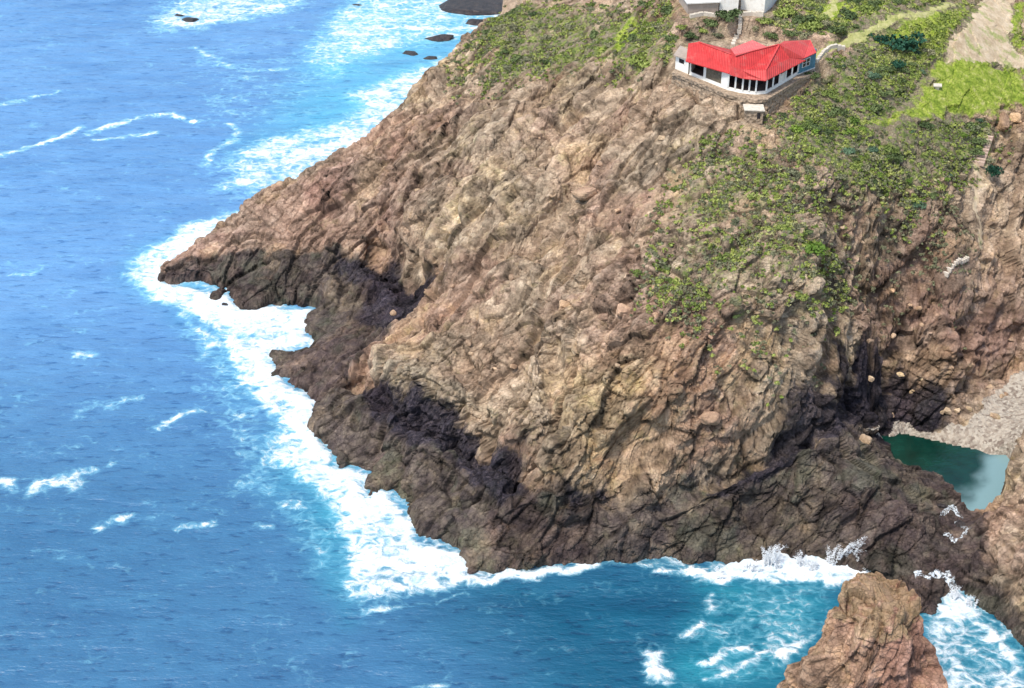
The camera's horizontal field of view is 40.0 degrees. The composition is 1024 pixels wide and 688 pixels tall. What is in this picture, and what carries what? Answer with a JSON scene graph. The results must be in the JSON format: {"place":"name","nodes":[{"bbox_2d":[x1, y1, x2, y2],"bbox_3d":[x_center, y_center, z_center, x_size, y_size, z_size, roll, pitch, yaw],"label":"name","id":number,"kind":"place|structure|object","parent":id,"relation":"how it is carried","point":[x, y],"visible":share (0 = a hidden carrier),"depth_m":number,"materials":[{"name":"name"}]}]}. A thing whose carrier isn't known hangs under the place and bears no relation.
{"place":"outdoors","nodes":[
{"label":"outdoors","id":0,"kind":"place"},
{"bbox_2d":[0,0,1023,687],"bbox_3d":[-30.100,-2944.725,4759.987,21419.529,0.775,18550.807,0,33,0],"label":"sea","id":1,"kind":"structure","parent":0,"point":[186,500],"depth_m":198.98,"materials":[{"name":"liquid"}]},
{"bbox_2d":[182,17,198,21],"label":"sea rock","id":2,"kind":"object","parent":1,"relation":"in","point":[188,19],"visible":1,"depth_m":349.21,"materials":[{"name":"stone"}]},
{"bbox_2d":[402,50,417,55],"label":"sea rock","id":3,"kind":"object","parent":1,"relation":"in","point":[410,53],"visible":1,"depth_m":330.87,"materials":[{"name":"stone"}]},
{"bbox_2d":[425,34,453,41],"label":"sea rock","id":4,"kind":"object","parent":1,"relation":"in","point":[443,37],"visible":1,"depth_m":338.38,"materials":[{"name":"stone"}]},
{"bbox_2d":[439,0,502,15],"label":"sea rock","id":5,"kind":"object","parent":1,"relation":"in","point":[477,7],"visible":0.81,"depth_m":355.87,"materials":[{"name":"stone"}]},
{"bbox_2d":[466,19,482,25],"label":"sea rock","id":6,"kind":"object","parent":1,"relation":"in","point":[474,22],"visible":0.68,"depth_m":347.58,"materials":[{"name":"stone"}]},
{"bbox_2d":[714,537,870,579],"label":"sea spray","id":7,"kind":"object","parent":1,"relation":"on","point":[773,554],"visible":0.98,"depth_m":180.53,"materials":[{"name":"white"}]},
{"bbox_2d":[776,571,947,687],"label":"sea stack","id":8,"kind":"object","parent":1,"relation":"in","point":[873,632],"visible":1,"depth_m":152.64,"materials":[{"name":"stone"}]},
{"bbox_2d":[949,586,977,608],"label":"sea spray","id":9,"kind":"object","parent":1,"relation":"on","point":[967,601],"visible":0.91,"depth_m":175.76,"materials":[{"name":"white"}]},
{"bbox_2d":[157,0,1023,646],"bbox_3d":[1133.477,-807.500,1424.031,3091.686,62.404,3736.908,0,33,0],"label":"headland","id":10,"kind":"structure","parent":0,"point":[585,450],"depth_m":201.40,"materials":[{"name":"stone"}]},
{"bbox_2d":[495,23,509,31],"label":"shrub","id":11,"kind":"object","parent":10,"relation":"on","point":[501,26],"visible":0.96,"depth_m":254.68,"materials":[{"name":"green plant"}]},
{"bbox_2d":[505,36,520,42],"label":"shrub","id":12,"kind":"object","parent":10,"relation":"on","point":[513,39],"visible":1,"depth_m":250.29,"materials":[{"name":"green plant"}]},
{"bbox_2d":[510,55,526,61],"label":"shrub","id":13,"kind":"object","parent":10,"relation":"on","point":[515,58],"visible":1,"depth_m":245.06,"materials":[{"name":"green plant"}]},
{"bbox_2d":[518,55,532,62],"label":"shrub","id":14,"kind":"object","parent":10,"relation":"on","point":[527,59],"visible":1,"depth_m":243.87,"materials":[{"name":"green plant"}]},
{"bbox_2d":[538,35,551,39],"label":"shrub","id":15,"kind":"object","parent":10,"relation":"on","point":[546,37],"visible":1,"depth_m":246.26,"materials":[{"name":"green plant"}]},
{"bbox_2d":[559,300,569,307],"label":"boulder","id":16,"kind":"object","parent":10,"relation":"on","point":[563,303],"visible":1,"depth_m":193.87,"materials":[{"name":"stone"}]},
{"bbox_2d":[571,186,596,200],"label":"boulder","id":17,"kind":"object","parent":10,"relation":"on","point":[585,193],"visible":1,"depth_m":206.19,"materials":[{"name":"stone"}]},
{"bbox_2d":[589,30,598,37],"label":"shrub","id":18,"kind":"object","parent":10,"relation":"on","point":[594,33],"visible":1,"depth_m":240.25,"materials":[{"name":"green plant"}]},
{"bbox_2d":[597,313,607,320],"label":"boulder","id":19,"kind":"object","parent":10,"relation":"on","point":[602,317],"visible":1,"depth_m":188.97,"materials":[{"name":"stone"}]},
{"bbox_2d":[604,330,613,343],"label":"boulder","id":20,"kind":"object","parent":10,"relation":"on","point":[606,338],"visible":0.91,"depth_m":185.77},
{"bbox_2d":[616,303,631,316],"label":"boulder","id":21,"kind":"object","parent":10,"relation":"on","point":[622,309],"visible":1,"depth_m":187.19,"materials":[{"name":"stone"}]},
{"bbox_2d":[627,33,637,40],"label":"shrub","id":22,"kind":"object","parent":10,"relation":"on","point":[631,36],"visible":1,"depth_m":231.06,"materials":[{"name":"green plant"}]},
{"bbox_2d":[629,269,643,276],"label":"shrub","id":23,"kind":"object","parent":10,"relation":"on","point":[635,273],"visible":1,"depth_m":190.11,"materials":[{"name":"green plant"}]},
{"bbox_2d":[627,52,649,67],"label":"shrub","id":24,"kind":"object","parent":10,"relation":"on","point":[633,59],"visible":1,"depth_m":222.13,"materials":[{"name":"green plant"}]},
{"bbox_2d":[654,23,663,31],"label":"shrub","id":25,"kind":"object","parent":10,"relation":"on","point":[659,27],"visible":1,"depth_m":229.01,"materials":[{"name":"green plant"}]},
{"bbox_2d":[660,5,674,14],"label":"shrub","id":26,"kind":"object","parent":10,"relation":"on","point":[666,9],"visible":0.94,"depth_m":230.75,"materials":[{"name":"green plant"}]},
{"bbox_2d":[661,34,677,40],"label":"shrub","id":27,"kind":"object","parent":10,"relation":"on","point":[668,37],"visible":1,"depth_m":224.24,"materials":[{"name":"green plant"}]},
{"bbox_2d":[683,31,698,38],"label":"shrub","id":28,"kind":"object","parent":10,"relation":"on","point":[689,34],"visible":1,"depth_m":223.12,"materials":[{"name":"green plant"}]},
{"bbox_2d":[679,0,720,13],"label":"grey house","id":29,"kind":"structure","parent":10,"relation":"on","point":[693,6],"depth_m":225.56,"materials":[{"name":"paint"}]},
{"bbox_2d":[699,411,720,424],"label":"boulder","id":30,"kind":"object","parent":10,"relation":"on","point":[711,418],"visible":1,"depth_m":181.69,"materials":[{"name":"stone"}]},
{"bbox_2d":[703,18,718,26],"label":"shrub","id":31,"kind":"object","parent":10,"relation":"on","point":[712,23],"visible":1,"depth_m":223.71,"materials":[{"name":"green plant"}]},
{"bbox_2d":[689,11,763,18],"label":"wall","id":32,"kind":"structure","parent":10,"relation":"on","point":[744,13],"depth_m":224.84,"materials":[{"name":"concrete"}]},
{"bbox_2d":[714,8,742,21],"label":"shrub","id":33,"kind":"object","parent":10,"relation":"on","point":[731,14],"visible":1,"depth_m":222.64,"materials":[{"name":"green plant"}]},
{"bbox_2d":[718,0,738,10],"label":"white house","id":34,"kind":"structure","parent":10,"relation":"on","point":[727,5],"depth_m":225.86,"materials":[{"name":"paint"}]},
{"bbox_2d":[436,0,1023,405],"bbox_3d":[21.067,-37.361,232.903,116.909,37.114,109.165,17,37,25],"label":"scrub","id":35,"kind":"object","parent":10,"relation":"on","point":[916,76],"visible":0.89,"depth_m":206.16,"materials":[{"name":"green plant"}]},
{"bbox_2d":[461,1,999,356],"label":"grass","id":36,"kind":"structure","parent":10,"relation":"on","point":[770,211],"depth_m":209.58,"materials":[{"name":"green plant"}]},
{"bbox_2d":[729,297,740,305],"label":"shrub","id":37,"kind":"object","parent":10,"relation":"on","point":[734,301],"visible":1,"depth_m":181.65,"materials":[{"name":"green plant"}]},
{"bbox_2d":[731,15,741,45],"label":"steps","id":38,"kind":"structure","parent":10,"relation":"on","point":[735,38],"depth_m":223.72,"materials":[{"name":"concrete"}]},
{"bbox_2d":[671,72,814,115],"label":"terrace wall","id":39,"kind":"structure","parent":10,"relation":"on","point":[771,107],"depth_m":207.91,"materials":[{"name":"stone"}]},
{"bbox_2d":[672,68,815,102],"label":"terrace","id":40,"kind":"structure","parent":39,"relation":"on","point":[781,89],"depth_m":207.32,"materials":[{"name":"stone"}]},
{"bbox_2d":[674,40,816,94],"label":"restaurant","id":41,"kind":"structure","parent":10,"relation":"on","point":[753,67],"depth_m":207.16,"materials":[{"name":"metal"}]},
{"bbox_2d":[802,57,810,67],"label":"window","id":42,"kind":"structure","parent":41,"relation":"in","point":[807,62],"depth_m":211.60,"materials":[{"name":"white glass"}]},
{"bbox_2d":[744,191,758,199],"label":"shrub","id":43,"kind":"object","parent":10,"relation":"on","point":[750,197],"visible":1,"depth_m":192.82,"materials":[{"name":"green plant"}]},
{"bbox_2d":[743,104,764,123],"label":"stone hut","id":44,"kind":"object","parent":10,"relation":"on","point":[753,113],"visible":1,"depth_m":202.97,"materials":[{"name":"stone"}]},
{"bbox_2d":[741,0,776,12],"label":"white house","id":45,"kind":"structure","parent":10,"relation":"on","point":[758,5],"depth_m":226.45,"materials":[{"name":"paint"}]},
{"bbox_2d":[752,218,765,225],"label":"shrub","id":46,"kind":"object","parent":10,"relation":"on","point":[755,221],"visible":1,"depth_m":190.07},
{"bbox_2d":[755,17,773,24],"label":"shrub","id":47,"kind":"object","parent":10,"relation":"on","point":[767,21],"visible":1,"depth_m":223.25,"materials":[{"name":"green plant"}]},
{"bbox_2d":[762,165,776,172],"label":"shrub","id":48,"kind":"object","parent":10,"relation":"on","point":[767,170],"visible":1,"depth_m":196.18,"materials":[{"name":"plant"}]},
{"bbox_2d":[763,31,778,38],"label":"shrub","id":49,"kind":"object","parent":10,"relation":"on","point":[771,35],"visible":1,"depth_m":222.75,"materials":[{"name":"green plant"}]},
{"bbox_2d":[775,224,789,230],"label":"shrub","id":50,"kind":"object","parent":10,"relation":"on","point":[783,227],"visible":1,"depth_m":187.66,"materials":[{"name":"green plant"}]},
{"bbox_2d":[775,4,797,17],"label":"shrub","id":51,"kind":"object","parent":10,"relation":"on","point":[788,11],"visible":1,"depth_m":224.84,"materials":[{"name":"green plant"}]},
{"bbox_2d":[782,29,797,36],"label":"shrub","id":52,"kind":"object","parent":10,"relation":"on","point":[788,33],"visible":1,"depth_m":221.18,"materials":[{"name":"green plant"}]},
{"bbox_2d":[785,167,800,176],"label":"shrub","id":53,"kind":"object","parent":10,"relation":"on","point":[792,171],"visible":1,"depth_m":195.03,"materials":[{"name":"green plant"}]},
{"bbox_2d":[788,124,803,131],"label":"shrub","id":54,"kind":"object","parent":10,"relation":"on","point":[797,128],"visible":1,"depth_m":201.22,"materials":[{"name":"green plant"}]},
{"bbox_2d":[796,293,808,300],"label":"shrub","id":55,"kind":"object","parent":10,"relation":"on","point":[804,296],"visible":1,"depth_m":184.10,"materials":[{"name":"green plant"}]},
{"bbox_2d":[791,14,815,23],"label":"shrub","id":56,"kind":"object","parent":10,"relation":"on","point":[799,18],"visible":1,"depth_m":223.38,"materials":[{"name":"green plant"}]},
{"bbox_2d":[799,32,811,38],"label":"shrub","id":57,"kind":"object","parent":10,"relation":"on","point":[803,35],"visible":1,"depth_m":219.97,"materials":[{"name":"green plant"}]},
{"bbox_2d":[797,121,813,129],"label":"shrub","id":58,"kind":"object","parent":10,"relation":"on","point":[803,124],"visible":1,"depth_m":201.97,"materials":[{"name":"green plant"}]},
{"bbox_2d":[805,165,816,173],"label":"shrub","id":59,"kind":"object","parent":10,"relation":"on","point":[809,167],"visible":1,"depth_m":196.05,"materials":[{"name":"green plant"}]},
{"bbox_2d":[804,146,818,151],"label":"shrub","id":60,"kind":"object","parent":10,"relation":"on","point":[808,149],"visible":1,"depth_m":198.07,"materials":[{"name":"green plant"}]},
{"bbox_2d":[805,71,820,78],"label":"shrub","id":61,"kind":"object","parent":10,"relation":"on","point":[815,75],"visible":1,"depth_m":211.53,"materials":[{"name":"green plant"}]},
{"bbox_2d":[801,18,826,30],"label":"shrub","id":62,"kind":"object","parent":10,"relation":"on","point":[816,23],"visible":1,"depth_m":221.42,"materials":[{"name":"green plant"}]},
{"bbox_2d":[805,241,828,256],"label":"shrub","id":63,"kind":"object","parent":10,"relation":"on","point":[818,248],"visible":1,"depth_m":186.49,"materials":[{"name":"green plant"}]},
{"bbox_2d":[817,13,830,19],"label":"shrub","id":64,"kind":"object","parent":10,"relation":"on","point":[824,16],"visible":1,"depth_m":224.27,"materials":[{"name":"green plant"}]},
{"bbox_2d":[821,19,830,26],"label":"shrub","id":65,"kind":"object","parent":10,"relation":"on","point":[826,22],"visible":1,"depth_m":221.57,"materials":[{"name":"green plant"}]},
{"bbox_2d":[824,125,832,135],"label":"shrub","id":66,"kind":"object","parent":10,"relation":"on","point":[827,130],"visible":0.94,"depth_m":202.90,"materials":[{"name":"green plant"}]},
{"bbox_2d":[815,43,844,63],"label":"wall","id":67,"kind":"structure","parent":10,"relation":"on","point":[839,47],"depth_m":217.68,"materials":[{"name":"concrete"}]},
{"bbox_2d":[821,88,838,97],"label":"shrub","id":68,"kind":"object","parent":10,"relation":"on","point":[826,92],"visible":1,"depth_m":209.47,"materials":[{"name":"green plant"}]},
{"bbox_2d":[825,26,846,32],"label":"shrub","id":69,"kind":"object","parent":10,"relation":"on","point":[839,29],"visible":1,"depth_m":221.11,"materials":[{"name":"green plant"}]},
{"bbox_2d":[826,107,848,115],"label":"shrub","id":70,"kind":"object","parent":10,"relation":"on","point":[837,110],"visible":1,"depth_m":206.20,"materials":[{"name":"green plant"}]},
{"bbox_2d":[834,173,848,179],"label":"shrub","id":71,"kind":"object","parent":10,"relation":"on","point":[840,176],"visible":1,"depth_m":197.50,"materials":[{"name":"green plant"}]},
{"bbox_2d":[840,147,855,154],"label":"shrub","id":72,"kind":"object","parent":10,"relation":"on","point":[849,150],"visible":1,"depth_m":200.93,"materials":[{"name":"green plant"}]},
{"bbox_2d":[839,8,858,19],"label":"shrub","id":73,"kind":"object","parent":10,"relation":"on","point":[849,14],"visible":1,"depth_m":225.40,"materials":[{"name":"green plant"}]},
{"bbox_2d":[842,127,857,134],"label":"shrub","id":74,"kind":"object","parent":10,"relation":"on","point":[853,130],"visible":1,"depth_m":204.83,"materials":[{"name":"green plant"}]},
{"bbox_2d":[848,115,860,124],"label":"shrub","id":75,"kind":"object","parent":10,"relation":"on","point":[852,119],"visible":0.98,"depth_m":207.08,"materials":[{"name":"green plant"}]},
{"bbox_2d":[854,4,874,14],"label":"shrub","id":76,"kind":"object","parent":10,"relation":"on","point":[865,6],"visible":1,"depth_m":227.32,"materials":[{"name":"green plant"}]},
{"bbox_2d":[859,434,871,444],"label":"boulder","id":77,"kind":"object","parent":10,"relation":"on","point":[864,438],"visible":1,"depth_m":189.69,"materials":[{"name":"stone"}]},
{"bbox_2d":[866,146,879,153],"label":"shrub","id":78,"kind":"object","parent":10,"relation":"on","point":[874,149],"visible":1,"depth_m":203.36,"materials":[{"name":"green plant"}]},
{"bbox_2d":[866,0,881,4],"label":"shrub","id":79,"kind":"object","parent":10,"relation":"on","point":[870,2],"visible":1,"depth_m":228.99,"materials":[{"name":"green plant"}]},
{"bbox_2d":[868,72,882,78],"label":"shrub","id":80,"kind":"object","parent":10,"relation":"on","point":[875,75],"visible":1,"depth_m":215.49,"materials":[{"name":"green plant"}]},
{"bbox_2d":[869,102,882,111],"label":"shrub","id":81,"kind":"object","parent":10,"relation":"on","point":[874,108],"visible":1,"depth_m":211.01,"materials":[{"name":"green plant"}]},
{"bbox_2d":[868,152,883,160],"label":"shrub","id":82,"kind":"object","parent":10,"relation":"on","point":[872,156],"visible":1,"depth_m":202.03,"materials":[{"name":"green plant"}]},
{"bbox_2d":[870,66,885,72],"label":"shrub","id":83,"kind":"object","parent":10,"relation":"on","point":[878,69],"visible":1,"depth_m":217.09,"materials":[{"name":"green plant"}]},
{"bbox_2d":[868,33,889,42],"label":"shrub","id":84,"kind":"object","parent":10,"relation":"on","point":[883,38],"visible":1,"depth_m":221.63,"materials":[{"name":"green plant"}]},
{"bbox_2d":[878,89,893,97],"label":"shrub","id":85,"kind":"object","parent":10,"relation":"on","point":[888,92],"visible":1,"depth_m":214.16,"materials":[{"name":"green plant"}]},
{"bbox_2d":[882,145,898,153],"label":"shrub","id":86,"kind":"object","parent":10,"relation":"on","point":[888,149],"visible":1,"depth_m":205.24,"materials":[{"name":"green plant"}]},
{"bbox_2d":[884,153,900,159],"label":"shrub","id":87,"kind":"object","parent":10,"relation":"on","point":[893,155],"visible":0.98,"depth_m":204.53,"materials":[{"name":"green plant"}]},
{"bbox_2d":[891,59,906,68],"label":"shrub","id":88,"kind":"object","parent":10,"relation":"on","point":[899,64],"visible":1,"depth_m":219.00,"materials":[{"name":"green plant"}]},
{"bbox_2d":[884,31,926,51],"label":"shrub","id":89,"kind":"object","parent":10,"relation":"on","point":[900,44],"visible":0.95,"depth_m":221.53,"materials":[{"name":"green plant"}]},
{"bbox_2d":[906,196,921,204],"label":"shrub","id":90,"kind":"object","parent":10,"relation":"on","point":[916,199],"visible":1,"depth_m":204.83,"materials":[{"name":"green plant"}]},
{"bbox_2d":[912,201,926,208],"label":"shrub","id":91,"kind":"object","parent":10,"relation":"on","point":[919,205],"visible":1,"depth_m":204.39,"materials":[{"name":"green plant"}]},
{"bbox_2d":[918,121,934,128],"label":"shrub","id":92,"kind":"object","parent":10,"relation":"on","point":[926,124],"visible":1,"depth_m":212.99,"materials":[{"name":"green plant"}]},
{"bbox_2d":[923,48,936,54],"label":"shrub","id":93,"kind":"object","parent":10,"relation":"on","point":[930,51],"visible":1,"depth_m":223.52,"materials":[{"name":"green plant"}]},
{"bbox_2d":[914,570,956,591],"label":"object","id":94,"kind":"structure","parent":10,"relation":"on","point":[937,573],"depth_m":177.46,"materials":[{"name":"white liquid"}]},
{"bbox_2d":[943,407,951,414],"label":"boulder","id":95,"kind":"object","parent":10,"relation":"on","point":[947,410],"visible":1,"depth_m":205.05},
{"bbox_2d":[943,256,969,276],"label":"steps","id":96,"kind":"structure","parent":10,"relation":"on","point":[963,260],"depth_m":205.38,"materials":[{"name":"stone"}]},
{"bbox_2d":[954,520,965,526],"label":"sea rock","id":97,"kind":"object","parent":10,"relation":"on","point":[958,523],"visible":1,"depth_m":185.61,"materials":[{"name":"stone"}]},
{"bbox_2d":[964,121,975,131],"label":"shrub","id":98,"kind":"object","parent":10,"relation":"on","point":[970,124],"visible":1,"depth_m":219.15,"materials":[{"name":"green plant"}]},
{"bbox_2d":[968,146,985,154],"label":"shrub","id":99,"kind":"object","parent":10,"relation":"on","point":[977,151],"visible":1,"depth_m":216.66,"materials":[{"name":"green plant"}]},
{"bbox_2d":[969,137,986,144],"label":"shrub","id":100,"kind":"object","parent":10,"relation":"on","point":[974,140],"visible":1,"depth_m":217.70,"materials":[{"name":"green plant"}]},
{"bbox_2d":[972,131,989,250],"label":"footpath","id":101,"kind":"structure","parent":10,"relation":"on","point":[980,184],"depth_m":213.09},
{"bbox_2d":[975,135,992,166],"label":"steps","id":102,"kind":"structure","parent":10,"relation":"on","point":[982,158],"depth_m":217.30,"materials":[{"name":"stone"}]},
{"bbox_2d":[945,0,1023,69],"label":"dirt clearing","id":103,"kind":"structure","parent":10,"relation":"on","point":[982,37],"depth_m":234.51,"materials":[{"name":"soil"}]},
{"bbox_2d":[985,164,1003,176],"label":"shrub","id":104,"kind":"object","parent":10,"relation":"on","point":[994,170],"visible":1,"depth_m":214.88,"materials":[{"name":"green plant"}]},
{"bbox_2d":[995,111,1009,130],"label":"boulder","id":105,"kind":"object","parent":10,"relation":"on","point":[1002,124],"visible":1,"depth_m":222.64,"materials":[{"name":"stone"}]},
{"bbox_2d":[1009,112,1021,122],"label":"boulder","id":106,"kind":"object","parent":10,"relation":"on","point":[1016,117],"visible":0.94,"depth_m":225.59,"materials":[{"name":"stone"}]},
{"bbox_2d":[816,0,958,57],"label":"track","id":107,"kind":"structure","parent":0,"point":[857,37],"depth_m":226.00,"materials":[{"name":"beige soil"}]},
{"bbox_2d":[859,369,1023,458],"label":"beach","id":108,"kind":"structure","parent":0,"point":[982,430],"depth_m":204.44,"materials":[{"name":"sand"}]},
{"bbox_2d":[882,433,1009,510],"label":"lagoon","id":109,"kind":"structure","parent":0,"point":[975,478],"depth_m":198.95,"materials":[{"name":"liquid"}]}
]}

